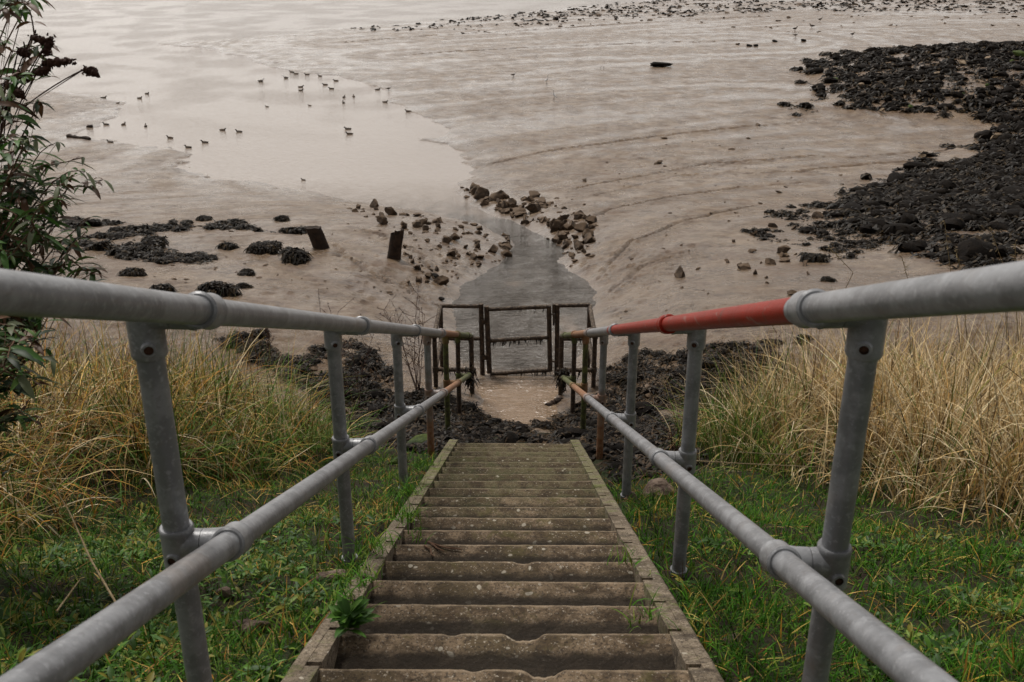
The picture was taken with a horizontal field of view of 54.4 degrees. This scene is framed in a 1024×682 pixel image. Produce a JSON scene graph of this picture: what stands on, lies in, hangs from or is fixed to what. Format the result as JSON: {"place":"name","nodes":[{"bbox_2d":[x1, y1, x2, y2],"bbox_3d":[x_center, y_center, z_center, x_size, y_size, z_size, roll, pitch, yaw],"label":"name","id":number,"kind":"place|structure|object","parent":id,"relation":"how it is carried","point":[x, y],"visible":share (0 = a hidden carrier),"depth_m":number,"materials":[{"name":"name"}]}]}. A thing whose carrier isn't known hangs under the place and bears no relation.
{"place":"outdoors","nodes":[
{"label":"outdoors","id":0,"kind":"place"},
{"bbox_2d":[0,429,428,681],"bbox_3d":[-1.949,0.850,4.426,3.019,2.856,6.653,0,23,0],"label":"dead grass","id":1,"kind":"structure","parent":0,"point":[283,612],"depth_m":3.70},
{"bbox_2d":[0,0,643,423],"bbox_3d":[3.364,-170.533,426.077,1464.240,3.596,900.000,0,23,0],"label":"water","id":2,"kind":"structure","parent":0,"point":[290,136],"depth_m":46.56,"materials":[{"name":"liquid"}]},
{"bbox_2d":[0,0,1023,432],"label":"mud flat","id":3,"kind":"structure","parent":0,"point":[620,106],"depth_m":36.59,"materials":[{"name":"soil"}]},
{"bbox_2d":[66,134,90,139],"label":"driftwood","id":4,"kind":"object","parent":3,"relation":"on","point":[78,137],"visible":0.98,"depth_m":42.80,"materials":[{"name":"brown wood"}]},
{"bbox_2d":[83,240,114,250],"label":"weedy rock","id":5,"kind":"object","parent":3,"relation":"on","point":[96,246],"visible":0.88,"depth_m":19.25,"materials":[{"name":"stone"}]},
{"bbox_2d":[116,267,147,276],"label":"weedy rock","id":6,"kind":"object","parent":3,"relation":"on","point":[134,272],"visible":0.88,"depth_m":16.68,"materials":[{"name":"stone"}]},
{"bbox_2d":[138,235,169,248],"bbox_3d":[-7.040,-1.865,19.576,0.666,0.384,0.696,0,23,0],"label":"weedy rock","id":7,"kind":"object","parent":3,"relation":"on","point":[158,241],"visible":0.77,"depth_m":19.47,"materials":[{"name":"stone"}]},
{"bbox_2d":[153,256,169,264],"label":"weedy rock","id":8,"kind":"object","parent":3,"relation":"on","point":[157,259],"visible":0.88,"depth_m":17.85,"materials":[{"name":"stone"}]},
{"bbox_2d":[149,283,176,291],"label":"weedy rock","id":9,"kind":"object","parent":3,"relation":"on","point":[168,287],"visible":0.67,"depth_m":15.25,"materials":[{"name":"stone"}]},
{"bbox_2d":[59,216,307,264],"bbox_3d":[-7.618,-2.128,20.969,6.449,1.194,6.652,0,23,0],"label":"seaweed","id":10,"kind":"object","parent":3,"relation":"on","point":[247,226],"visible":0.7,"depth_m":21.41,"materials":[{"name":"plant"}]},
{"bbox_2d":[65,217,304,263],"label":"weedy stones","id":11,"kind":"object","parent":3,"relation":"on","point":[91,222],"visible":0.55,"depth_m":21.03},
{"bbox_2d":[182,257,196,263],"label":"weedy rock","id":12,"kind":"object","parent":3,"relation":"on","point":[188,260],"visible":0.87,"depth_m":18.02,"materials":[{"name":"stone"}]},
{"bbox_2d":[195,215,212,221],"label":"weedy rock","id":13,"kind":"object","parent":3,"relation":"on","point":[202,218],"visible":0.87,"depth_m":24.13,"materials":[{"name":"stone"}]},
{"bbox_2d":[195,280,242,296],"bbox_3d":[-4.484,-0.739,15.278,0.878,0.395,0.587,13,26,29],"label":"weedy rock","id":14,"kind":"object","parent":3,"relation":"on","point":[227,290],"visible":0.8,"depth_m":15.13,"materials":[{"name":"stone"}]},
{"bbox_2d":[215,241,239,250],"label":"weedy rock","id":15,"kind":"object","parent":3,"relation":"on","point":[228,246],"visible":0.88,"depth_m":19.44,"materials":[{"name":"stone"}]},
{"bbox_2d":[235,282,253,288],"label":"weedy rock","id":16,"kind":"object","parent":3,"relation":"on","point":[242,285],"visible":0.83,"depth_m":15.86,"materials":[{"name":"stone"}]},
{"bbox_2d":[237,268,255,275],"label":"weedy rock","id":17,"kind":"object","parent":3,"relation":"on","point":[246,272],"visible":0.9,"depth_m":16.98,"materials":[{"name":"stone"}]},
{"bbox_2d":[248,328,271,338],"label":"weedy rock","id":18,"kind":"object","parent":3,"relation":"on","point":[257,332],"visible":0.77,"depth_m":12.85,"materials":[{"name":"stone"}]},
{"bbox_2d":[243,240,283,254],"bbox_3d":[-4.802,-1.745,19.305,0.763,0.365,0.711,0,23,0],"label":"weedy rock","id":19,"kind":"object","parent":3,"relation":"on","point":[265,247],"visible":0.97,"depth_m":19.14,"materials":[{"name":"stone"}]},
{"bbox_2d":[259,328,273,360],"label":"dead stalk plant","id":20,"kind":"object","parent":3,"relation":"on","point":[269,340],"visible":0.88,"depth_m":12.05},
{"bbox_2d":[272,215,289,221],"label":"weedy rock","id":21,"kind":"object","parent":3,"relation":"on","point":[282,218],"visible":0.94,"depth_m":24.01,"materials":[{"name":"stone"}]},
{"bbox_2d":[277,246,312,265],"bbox_3d":[-4.035,-1.534,18.473,0.747,0.428,0.952,0,23,0],"label":"weedy rock","id":22,"kind":"object","parent":3,"relation":"on","point":[294,256],"visible":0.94,"depth_m":18.24,"materials":[{"name":"stone"}]},
{"bbox_2d":[305,225,329,249],"bbox_3d":[-3.823,-1.986,19.786,0.556,0.599,0.266,0,23,0],"label":"timber stump","id":23,"kind":"object","parent":3,"relation":"on","point":[316,235],"visible":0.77,"depth_m":19.69,"materials":[{"name":"brown wood"}]},
{"bbox_2d":[369,199,378,207],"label":"stone","id":24,"kind":"object","parent":3,"relation":"on","point":[374,203],"visible":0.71,"depth_m":28.49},
{"bbox_2d":[377,215,387,224],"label":"stone","id":25,"kind":"object","parent":3,"relation":"on","point":[382,219],"visible":1,"depth_m":23.72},
{"bbox_2d":[384,207,396,214],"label":"stone","id":26,"kind":"object","parent":3,"relation":"on","point":[389,210],"visible":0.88,"depth_m":26.18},
{"bbox_2d":[387,228,403,259],"bbox_3d":[-2.283,-1.817,19.341,0.405,0.750,0.220,0,23,0],"label":"timber stump","id":27,"kind":"object","parent":3,"relation":"on","point":[395,245],"visible":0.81,"depth_m":19.25,"materials":[{"name":"brown wood"}]},
{"bbox_2d":[412,220,422,227],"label":"stone","id":28,"kind":"object","parent":3,"relation":"on","point":[416,224],"visible":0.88,"depth_m":23.60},
{"bbox_2d":[344,204,509,278],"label":"pebbles","id":29,"kind":"object","parent":3,"relation":"on","point":[419,257],"visible":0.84,"depth_m":21.95,"materials":[{"name":"stone"}]},
{"bbox_2d":[433,275,448,283],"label":"stone","id":30,"kind":"object","parent":3,"relation":"on","point":[442,279],"visible":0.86,"depth_m":18.37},
{"bbox_2d":[442,236,451,242],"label":"stone","id":31,"kind":"object","parent":3,"relation":"on","point":[446,239],"visible":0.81,"depth_m":21.89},
{"bbox_2d":[449,233,459,239],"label":"stone","id":32,"kind":"object","parent":3,"relation":"on","point":[454,236],"visible":0.87,"depth_m":22.51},
{"bbox_2d":[473,187,489,199],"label":"stone","id":33,"kind":"object","parent":3,"relation":"on","point":[481,192],"visible":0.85,"depth_m":32.02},
{"bbox_2d":[488,244,498,252],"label":"stone","id":34,"kind":"object","parent":3,"relation":"on","point":[494,248],"visible":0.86,"depth_m":22.12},
{"bbox_2d":[489,190,508,200],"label":"stone","id":35,"kind":"object","parent":3,"relation":"on","point":[499,194],"visible":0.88,"depth_m":31.42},
{"bbox_2d":[499,243,510,249],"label":"stone","id":36,"kind":"object","parent":3,"relation":"on","point":[505,246],"visible":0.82,"depth_m":23.10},
{"bbox_2d":[501,249,512,256],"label":"stone","id":37,"kind":"object","parent":3,"relation":"on","point":[507,253],"visible":1,"depth_m":22.36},
{"bbox_2d":[512,208,525,213],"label":"stone","id":38,"kind":"object","parent":3,"relation":"on","point":[519,210],"visible":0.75,"depth_m":28.96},
{"bbox_2d":[463,189,598,266],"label":"pebbles","id":39,"kind":"object","parent":3,"relation":"on","point":[548,219],"visible":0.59,"depth_m":27.91,"materials":[{"name":"stone"}]},
{"bbox_2d":[550,220,564,232],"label":"stone","id":40,"kind":"object","parent":39,"relation":"on","point":[557,224],"visible":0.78,"depth_m":25.54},
{"bbox_2d":[524,203,540,212],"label":"stone","id":41,"kind":"object","parent":3,"relation":"on","point":[534,207],"visible":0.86,"depth_m":28.56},
{"bbox_2d":[529,190,539,197],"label":"stone","id":42,"kind":"object","parent":3,"relation":"on","point":[534,194],"visible":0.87,"depth_m":31.05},
{"bbox_2d":[568,220,576,229],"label":"stone","id":43,"kind":"object","parent":3,"relation":"on","point":[572,225],"visible":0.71,"depth_m":25.34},
{"bbox_2d":[573,213,584,219],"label":"stone","id":44,"kind":"object","parent":3,"relation":"on","point":[578,216],"visible":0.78,"depth_m":26.32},
{"bbox_2d":[574,222,587,231],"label":"stone","id":45,"kind":"object","parent":3,"relation":"on","point":[580,227],"visible":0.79,"depth_m":24.76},
{"bbox_2d":[582,229,593,237],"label":"stone","id":46,"kind":"object","parent":3,"relation":"on","point":[585,231],"visible":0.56,"depth_m":23.87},
{"bbox_2d":[584,233,595,243],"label":"stone","id":47,"kind":"object","parent":3,"relation":"on","point":[588,238],"visible":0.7,"depth_m":23.03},
{"bbox_2d":[585,216,596,222],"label":"stone","id":48,"kind":"object","parent":3,"relation":"on","point":[591,219],"visible":1,"depth_m":25.38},
{"bbox_2d":[617,366,643,387],"bbox_3d":[1.416,0.476,11.961,0.394,0.276,0.617,8,24,18],"label":"weedy rock","id":49,"kind":"object","parent":3,"relation":"on","point":[623,375],"visible":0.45,"depth_m":11.88,"materials":[{"name":"stone"}]},
{"bbox_2d":[650,62,671,66],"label":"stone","id":50,"kind":"object","parent":3,"relation":"on","point":[659,64],"visible":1,"depth_m":63.95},
{"bbox_2d":[674,265,684,277],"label":"stone","id":51,"kind":"object","parent":3,"relation":"on","point":[679,273],"visible":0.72,"depth_m":17.53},
{"bbox_2d":[351,0,1023,30],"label":"seaweed","id":52,"kind":"object","parent":3,"relation":"on","point":[788,8],"visible":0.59,"depth_m":108.16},
{"bbox_2d":[371,0,1023,29],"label":"shingle","id":53,"kind":"object","parent":3,"relation":"on","point":[947,7],"visible":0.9,"depth_m":108.47,"materials":[{"name":"stone"}]},
{"bbox_2d":[737,263,750,269],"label":"stone","id":54,"kind":"object","parent":3,"relation":"on","point":[744,266],"visible":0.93,"depth_m":17.78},
{"bbox_2d":[747,327,783,388],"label":"dead stalk plant","id":55,"kind":"object","parent":3,"relation":"on","point":[764,355],"visible":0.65,"depth_m":11.35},
{"bbox_2d":[765,258,775,264],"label":"stone","id":56,"kind":"object","parent":3,"relation":"on","point":[770,261],"visible":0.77,"depth_m":18.14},
{"bbox_2d":[777,245,790,252],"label":"stone","id":57,"kind":"object","parent":3,"relation":"on","point":[784,248],"visible":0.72,"depth_m":19.31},
{"bbox_2d":[798,252,829,262],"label":"weedy rock","id":58,"kind":"object","parent":3,"relation":"on","point":[817,257],"visible":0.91,"depth_m":18.26,"materials":[{"name":"stone"}]},
{"bbox_2d":[812,211,823,218],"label":"stone","id":59,"kind":"object","parent":3,"relation":"on","point":[817,214],"visible":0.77,"depth_m":24.65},
{"bbox_2d":[739,190,898,259],"bbox_3d":[8.236,-3.180,25.192,3.785,2.157,14.496,9,24,20],"label":"seaweed","id":60,"kind":"object","parent":3,"relation":"on","point":[787,215],"visible":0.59,"depth_m":21.54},
{"bbox_2d":[743,203,897,257],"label":"weedy stones","id":61,"kind":"object","parent":3,"relation":"on","point":[805,229],"visible":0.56,"depth_m":21.59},
{"bbox_2d":[821,276,836,281],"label":"weedy rock","id":62,"kind":"object","parent":3,"relation":"on","point":[827,279],"visible":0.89,"depth_m":16.40,"materials":[{"name":"stone"}]},
{"bbox_2d":[777,40,1023,264],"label":"seaweed","id":63,"kind":"object","parent":3,"relation":"on","point":[877,227],"visible":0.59,"depth_m":47.72,"materials":[{"name":"plant"}]},
{"bbox_2d":[780,40,1023,263],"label":"weedy rocks","id":64,"kind":"object","parent":3,"relation":"on","point":[968,247],"visible":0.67,"depth_m":35.58,"materials":[{"name":"stone"}]},
{"bbox_2d":[805,154,1023,269],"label":"seaweed","id":65,"kind":"object","parent":3,"relation":"on","point":[968,226],"visible":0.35,"depth_m":22.34,"materials":[{"name":"plant"}]},
{"bbox_2d":[821,154,1023,267],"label":"weedy stones","id":66,"kind":"object","parent":3,"relation":"on","point":[907,206],"visible":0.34,"depth_m":24.38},
{"bbox_2d":[1013,50,1023,56],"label":"stone","id":67,"kind":"object","parent":3,"relation":"on","point":[1019,53],"visible":0.84,"depth_m":57.75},
{"bbox_2d":[0,421,1023,681],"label":"embankment","id":68,"kind":"structure","parent":0,"point":[738,483],"depth_m":4.30,"materials":[{"name":"plant"}]},
{"bbox_2d":[0,0,113,476],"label":"butterfly bush","id":69,"kind":"object","parent":68,"relation":"on","point":[14,252],"visible":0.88,"depth_m":3.20,"materials":[{"name":"green plant"}]},
{"bbox_2d":[56,580,79,611],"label":"dry stem","id":70,"kind":"object","parent":68,"relation":"on","point":[59,607],"visible":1,"depth_m":2.34,"materials":[{"name":"plant"}]},
{"bbox_2d":[47,476,115,601],"bbox_3d":[-1.131,0.500,2.601,0.009,0.038,0.773,-15,27,-31],"label":"dry stem","id":71,"kind":"object","parent":68,"relation":"on","point":[103,581],"visible":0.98,"depth_m":2.52,"materials":[{"name":"plant"}]},
{"bbox_2d":[0,466,382,681],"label":"weeds","id":72,"kind":"object","parent":68,"relation":"on","point":[110,672],"visible":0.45,"depth_m":3.34,"materials":[{"name":"green plant"}]},
{"bbox_2d":[0,276,388,560],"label":"tall grass","id":73,"kind":"structure","parent":68,"relation":"on","point":[312,434],"depth_m":6.02,"materials":[{"name":"plant"}]},
{"bbox_2d":[0,415,436,681],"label":"grass","id":74,"kind":"structure","parent":68,"relation":"on","point":[178,666],"depth_m":3.65,"materials":[{"name":"plant"}]},
{"bbox_2d":[215,586,234,599],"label":"clod","id":75,"kind":"object","parent":68,"relation":"on","point":[226,591],"visible":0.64,"depth_m":3.42,"materials":[{"name":"soil"}]},
{"bbox_2d":[0,268,472,681],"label":"handrail","id":76,"kind":"object","parent":68,"relation":"on","point":[193,557],"visible":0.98,"depth_m":1.83,"materials":[{"name":"metal"}]},
{"bbox_2d":[232,619,270,636],"bbox_3d":[-0.815,0.905,3.117,0.101,0.088,0.099,19,29,38],"label":"clod","id":77,"kind":"object","parent":68,"relation":"on","point":[252,624],"visible":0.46,"depth_m":3.09,"materials":[{"name":"soil"}]},
{"bbox_2d":[314,569,346,582],"bbox_3d":[-0.668,0.879,3.677,0.126,0.080,0.083,-18,34,-22],"label":"clod","id":78,"kind":"object","parent":68,"relation":"on","point":[325,575],"visible":0.41,"depth_m":3.65,"materials":[{"name":"soil"}]},
{"bbox_2d":[211,330,534,455],"bbox_3d":[-1.416,0.277,11.045,2.766,1.681,6.780,-13,26,-29],"label":"seaweed","id":79,"kind":"object","parent":68,"relation":"on","point":[456,430],"visible":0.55,"depth_m":11.30,"materials":[{"name":"plant"}]},
{"bbox_2d":[318,289,373,409],"bbox_3d":[-1.746,0.123,10.671,0.601,1.495,0.272,-7,24,-16],"label":"dead stalk plant","id":80,"kind":"object","parent":79,"relation":"on","point":[354,365],"visible":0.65,"depth_m":10.78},
{"bbox_2d":[375,283,440,389],"bbox_3d":[-1.207,0.014,11.420,0.490,1.292,0.692,21,30,41],"label":"dead stalk plant","id":81,"kind":"object","parent":79,"relation":"on","point":[418,364],"visible":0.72,"depth_m":11.50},
{"bbox_2d":[217,333,529,453],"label":"weedy stones","id":82,"kind":"object","parent":68,"relation":"on","point":[511,438],"visible":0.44,"depth_m":11.26,"materials":[{"name":"stone"}]},
{"bbox_2d":[384,474,430,498],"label":"grass tuft","id":83,"kind":"object","parent":68,"relation":"on","point":[408,489],"visible":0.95,"depth_m":5.16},
{"bbox_2d":[407,434,426,444],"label":"mossy boulder","id":84,"kind":"object","parent":68,"relation":"on","point":[421,438],"visible":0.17,"depth_m":8.19,"materials":[{"name":"stone"}]},
{"bbox_2d":[411,447,441,470],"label":"grass tuft","id":85,"kind":"object","parent":68,"relation":"on","point":[420,463],"visible":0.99,"depth_m":6.27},
{"bbox_2d":[281,439,723,681],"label":"staircase","id":86,"kind":"structure","parent":68,"relation":"on","point":[526,583],"depth_m":3.29,"materials":[{"name":"concrete"}]},
{"bbox_2d":[310,573,384,627],"bbox_3d":[-0.484,0.772,3.033,0.246,0.233,0.466,0,23,0],"label":"grass tuft","id":87,"kind":"object","parent":86,"relation":"on","point":[342,591],"visible":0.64,"depth_m":3.05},
{"bbox_2d":[327,595,380,637],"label":"weed plant","id":88,"kind":"object","parent":86,"relation":"on","point":[345,613],"visible":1,"depth_m":2.73,"materials":[{"name":"green plant"}]},
{"bbox_2d":[328,547,386,594],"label":"grass tuft","id":89,"kind":"object","parent":86,"relation":"on","point":[357,571],"visible":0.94,"depth_m":3.34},
{"bbox_2d":[342,527,397,560],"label":"grass tuft","id":90,"kind":"object","parent":86,"relation":"on","point":[374,543],"visible":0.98,"depth_m":3.78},
{"bbox_2d":[371,491,431,527],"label":"grass tuft","id":91,"kind":"object","parent":86,"relation":"on","point":[406,514],"visible":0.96,"depth_m":4.42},
{"bbox_2d":[391,520,433,547],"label":"grass tuft","id":92,"kind":"object","parent":86,"relation":"on","point":[399,537],"visible":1,"depth_m":3.99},
{"bbox_2d":[427,541,461,550],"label":"twig","id":93,"kind":"object","parent":86,"relation":"on","point":[435,545],"visible":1,"depth_m":3.91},
{"bbox_2d":[607,540,660,576],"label":"grass tuft","id":94,"kind":"object","parent":86,"relation":"on","point":[630,560],"visible":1,"depth_m":3.56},
{"bbox_2d":[612,583,678,632],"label":"grass tuft","id":95,"kind":"object","parent":86,"relation":"on","point":[649,614],"visible":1,"depth_m":2.85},
{"bbox_2d":[432,303,597,396],"bbox_3d":[0.032,0.432,11.992,1.947,1.306,1.665,0,23,0],"label":"gate barrier","id":96,"kind":"object","parent":68,"relation":"on","point":[560,369],"visible":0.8,"depth_m":12.48,"materials":[{"name":"metal"}]},
{"bbox_2d":[624,491,636,500],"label":"stone","id":97,"kind":"object","parent":68,"relation":"on","point":[632,493],"visible":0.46,"depth_m":5.51,"materials":[{"name":"stone"}]},
{"bbox_2d":[640,478,676,498],"bbox_3d":[0.848,0.891,5.789,0.319,0.180,0.193,-20,37,-39],"label":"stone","id":98,"kind":"object","parent":68,"relation":"on","point":[662,484],"visible":0.58,"depth_m":5.71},
{"bbox_2d":[518,334,809,482],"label":"weedy stones","id":99,"kind":"object","parent":68,"relation":"on","point":[579,432],"visible":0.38,"depth_m":11.03,"materials":[{"name":"stone"}]},
{"bbox_2d":[515,333,817,485],"bbox_3d":[1.245,0.411,9.902,2.618,2.155,7.438,10,25,22],"label":"seaweed","id":100,"kind":"object","parent":68,"relation":"on","point":[649,468],"visible":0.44,"depth_m":11.17,"materials":[{"name":"plant"}]},
{"bbox_2d":[663,427,681,450],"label":"dead stalk plant","id":101,"kind":"object","parent":68,"relation":"on","point":[674,445],"visible":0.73,"depth_m":7.13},
{"bbox_2d":[723,633,741,645],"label":"clod","id":102,"kind":"object","parent":68,"relation":"on","point":[738,636],"visible":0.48,"depth_m":2.89,"materials":[{"name":"soil"}]},
{"bbox_2d":[696,452,790,470],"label":"dry stem","id":103,"kind":"object","parent":68,"relation":"on","point":[749,452],"visible":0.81,"depth_m":4.76,"materials":[{"name":"plant"}]},
{"bbox_2d":[696,460,824,467],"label":"dry stem","id":104,"kind":"object","parent":68,"relation":"on","point":[752,463],"visible":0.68,"depth_m":4.77,"materials":[{"name":"plant"}]},
{"bbox_2d":[560,260,1023,681],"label":"handrail","id":105,"kind":"object","parent":68,"relation":"on","point":[816,578],"visible":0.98,"depth_m":1.80,"materials":[{"name":"grey metal"}]},
{"bbox_2d":[638,501,1023,681],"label":"weeds","id":106,"kind":"object","parent":68,"relation":"on","point":[928,641],"visible":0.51,"depth_m":3.38,"materials":[{"name":"green plant"}]},
{"bbox_2d":[642,286,1023,538],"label":"tall grass","id":107,"kind":"structure","parent":68,"relation":"on","point":[771,405],"depth_m":6.46,"materials":[{"name":"plant"}]},
{"bbox_2d":[940,220,961,352],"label":"seed stem","id":108,"kind":"object","parent":107,"relation":"on","point":[950,271],"visible":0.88,"depth_m":5.43,"materials":[{"name":"plant"}]},
{"bbox_2d":[989,227,1006,340],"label":"seed stem","id":109,"kind":"object","parent":107,"relation":"attached to","point":[1002,263],"visible":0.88,"depth_m":5.39,"materials":[{"name":"plant"}]},
{"bbox_2d":[1010,240,1018,340],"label":"seed stem","id":110,"kind":"object","parent":107,"relation":"attached to","point":[1017,260],"visible":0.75,"depth_m":5.36,"materials":[{"name":"plant"}]},
{"bbox_2d":[545,396,562,405],"bbox_3d":[0.493,0.726,11.630,0.258,0.115,0.094,-20,30,-40],"label":"timber","id":111,"kind":"object","parent":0,"point":[556,400],"visible":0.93,"depth_m":11.60,"materials":[{"name":"brown wood"}]},
{"bbox_2d":[595,442,1023,681],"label":"grass","id":112,"kind":"structure","parent":0,"point":[771,608],"depth_m":3.60,"materials":[{"name":"plant"}]},
{"bbox_2d":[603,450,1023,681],"bbox_3d":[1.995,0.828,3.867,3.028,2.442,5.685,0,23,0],"label":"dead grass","id":113,"kind":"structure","parent":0,"point":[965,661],"depth_m":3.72,"materials":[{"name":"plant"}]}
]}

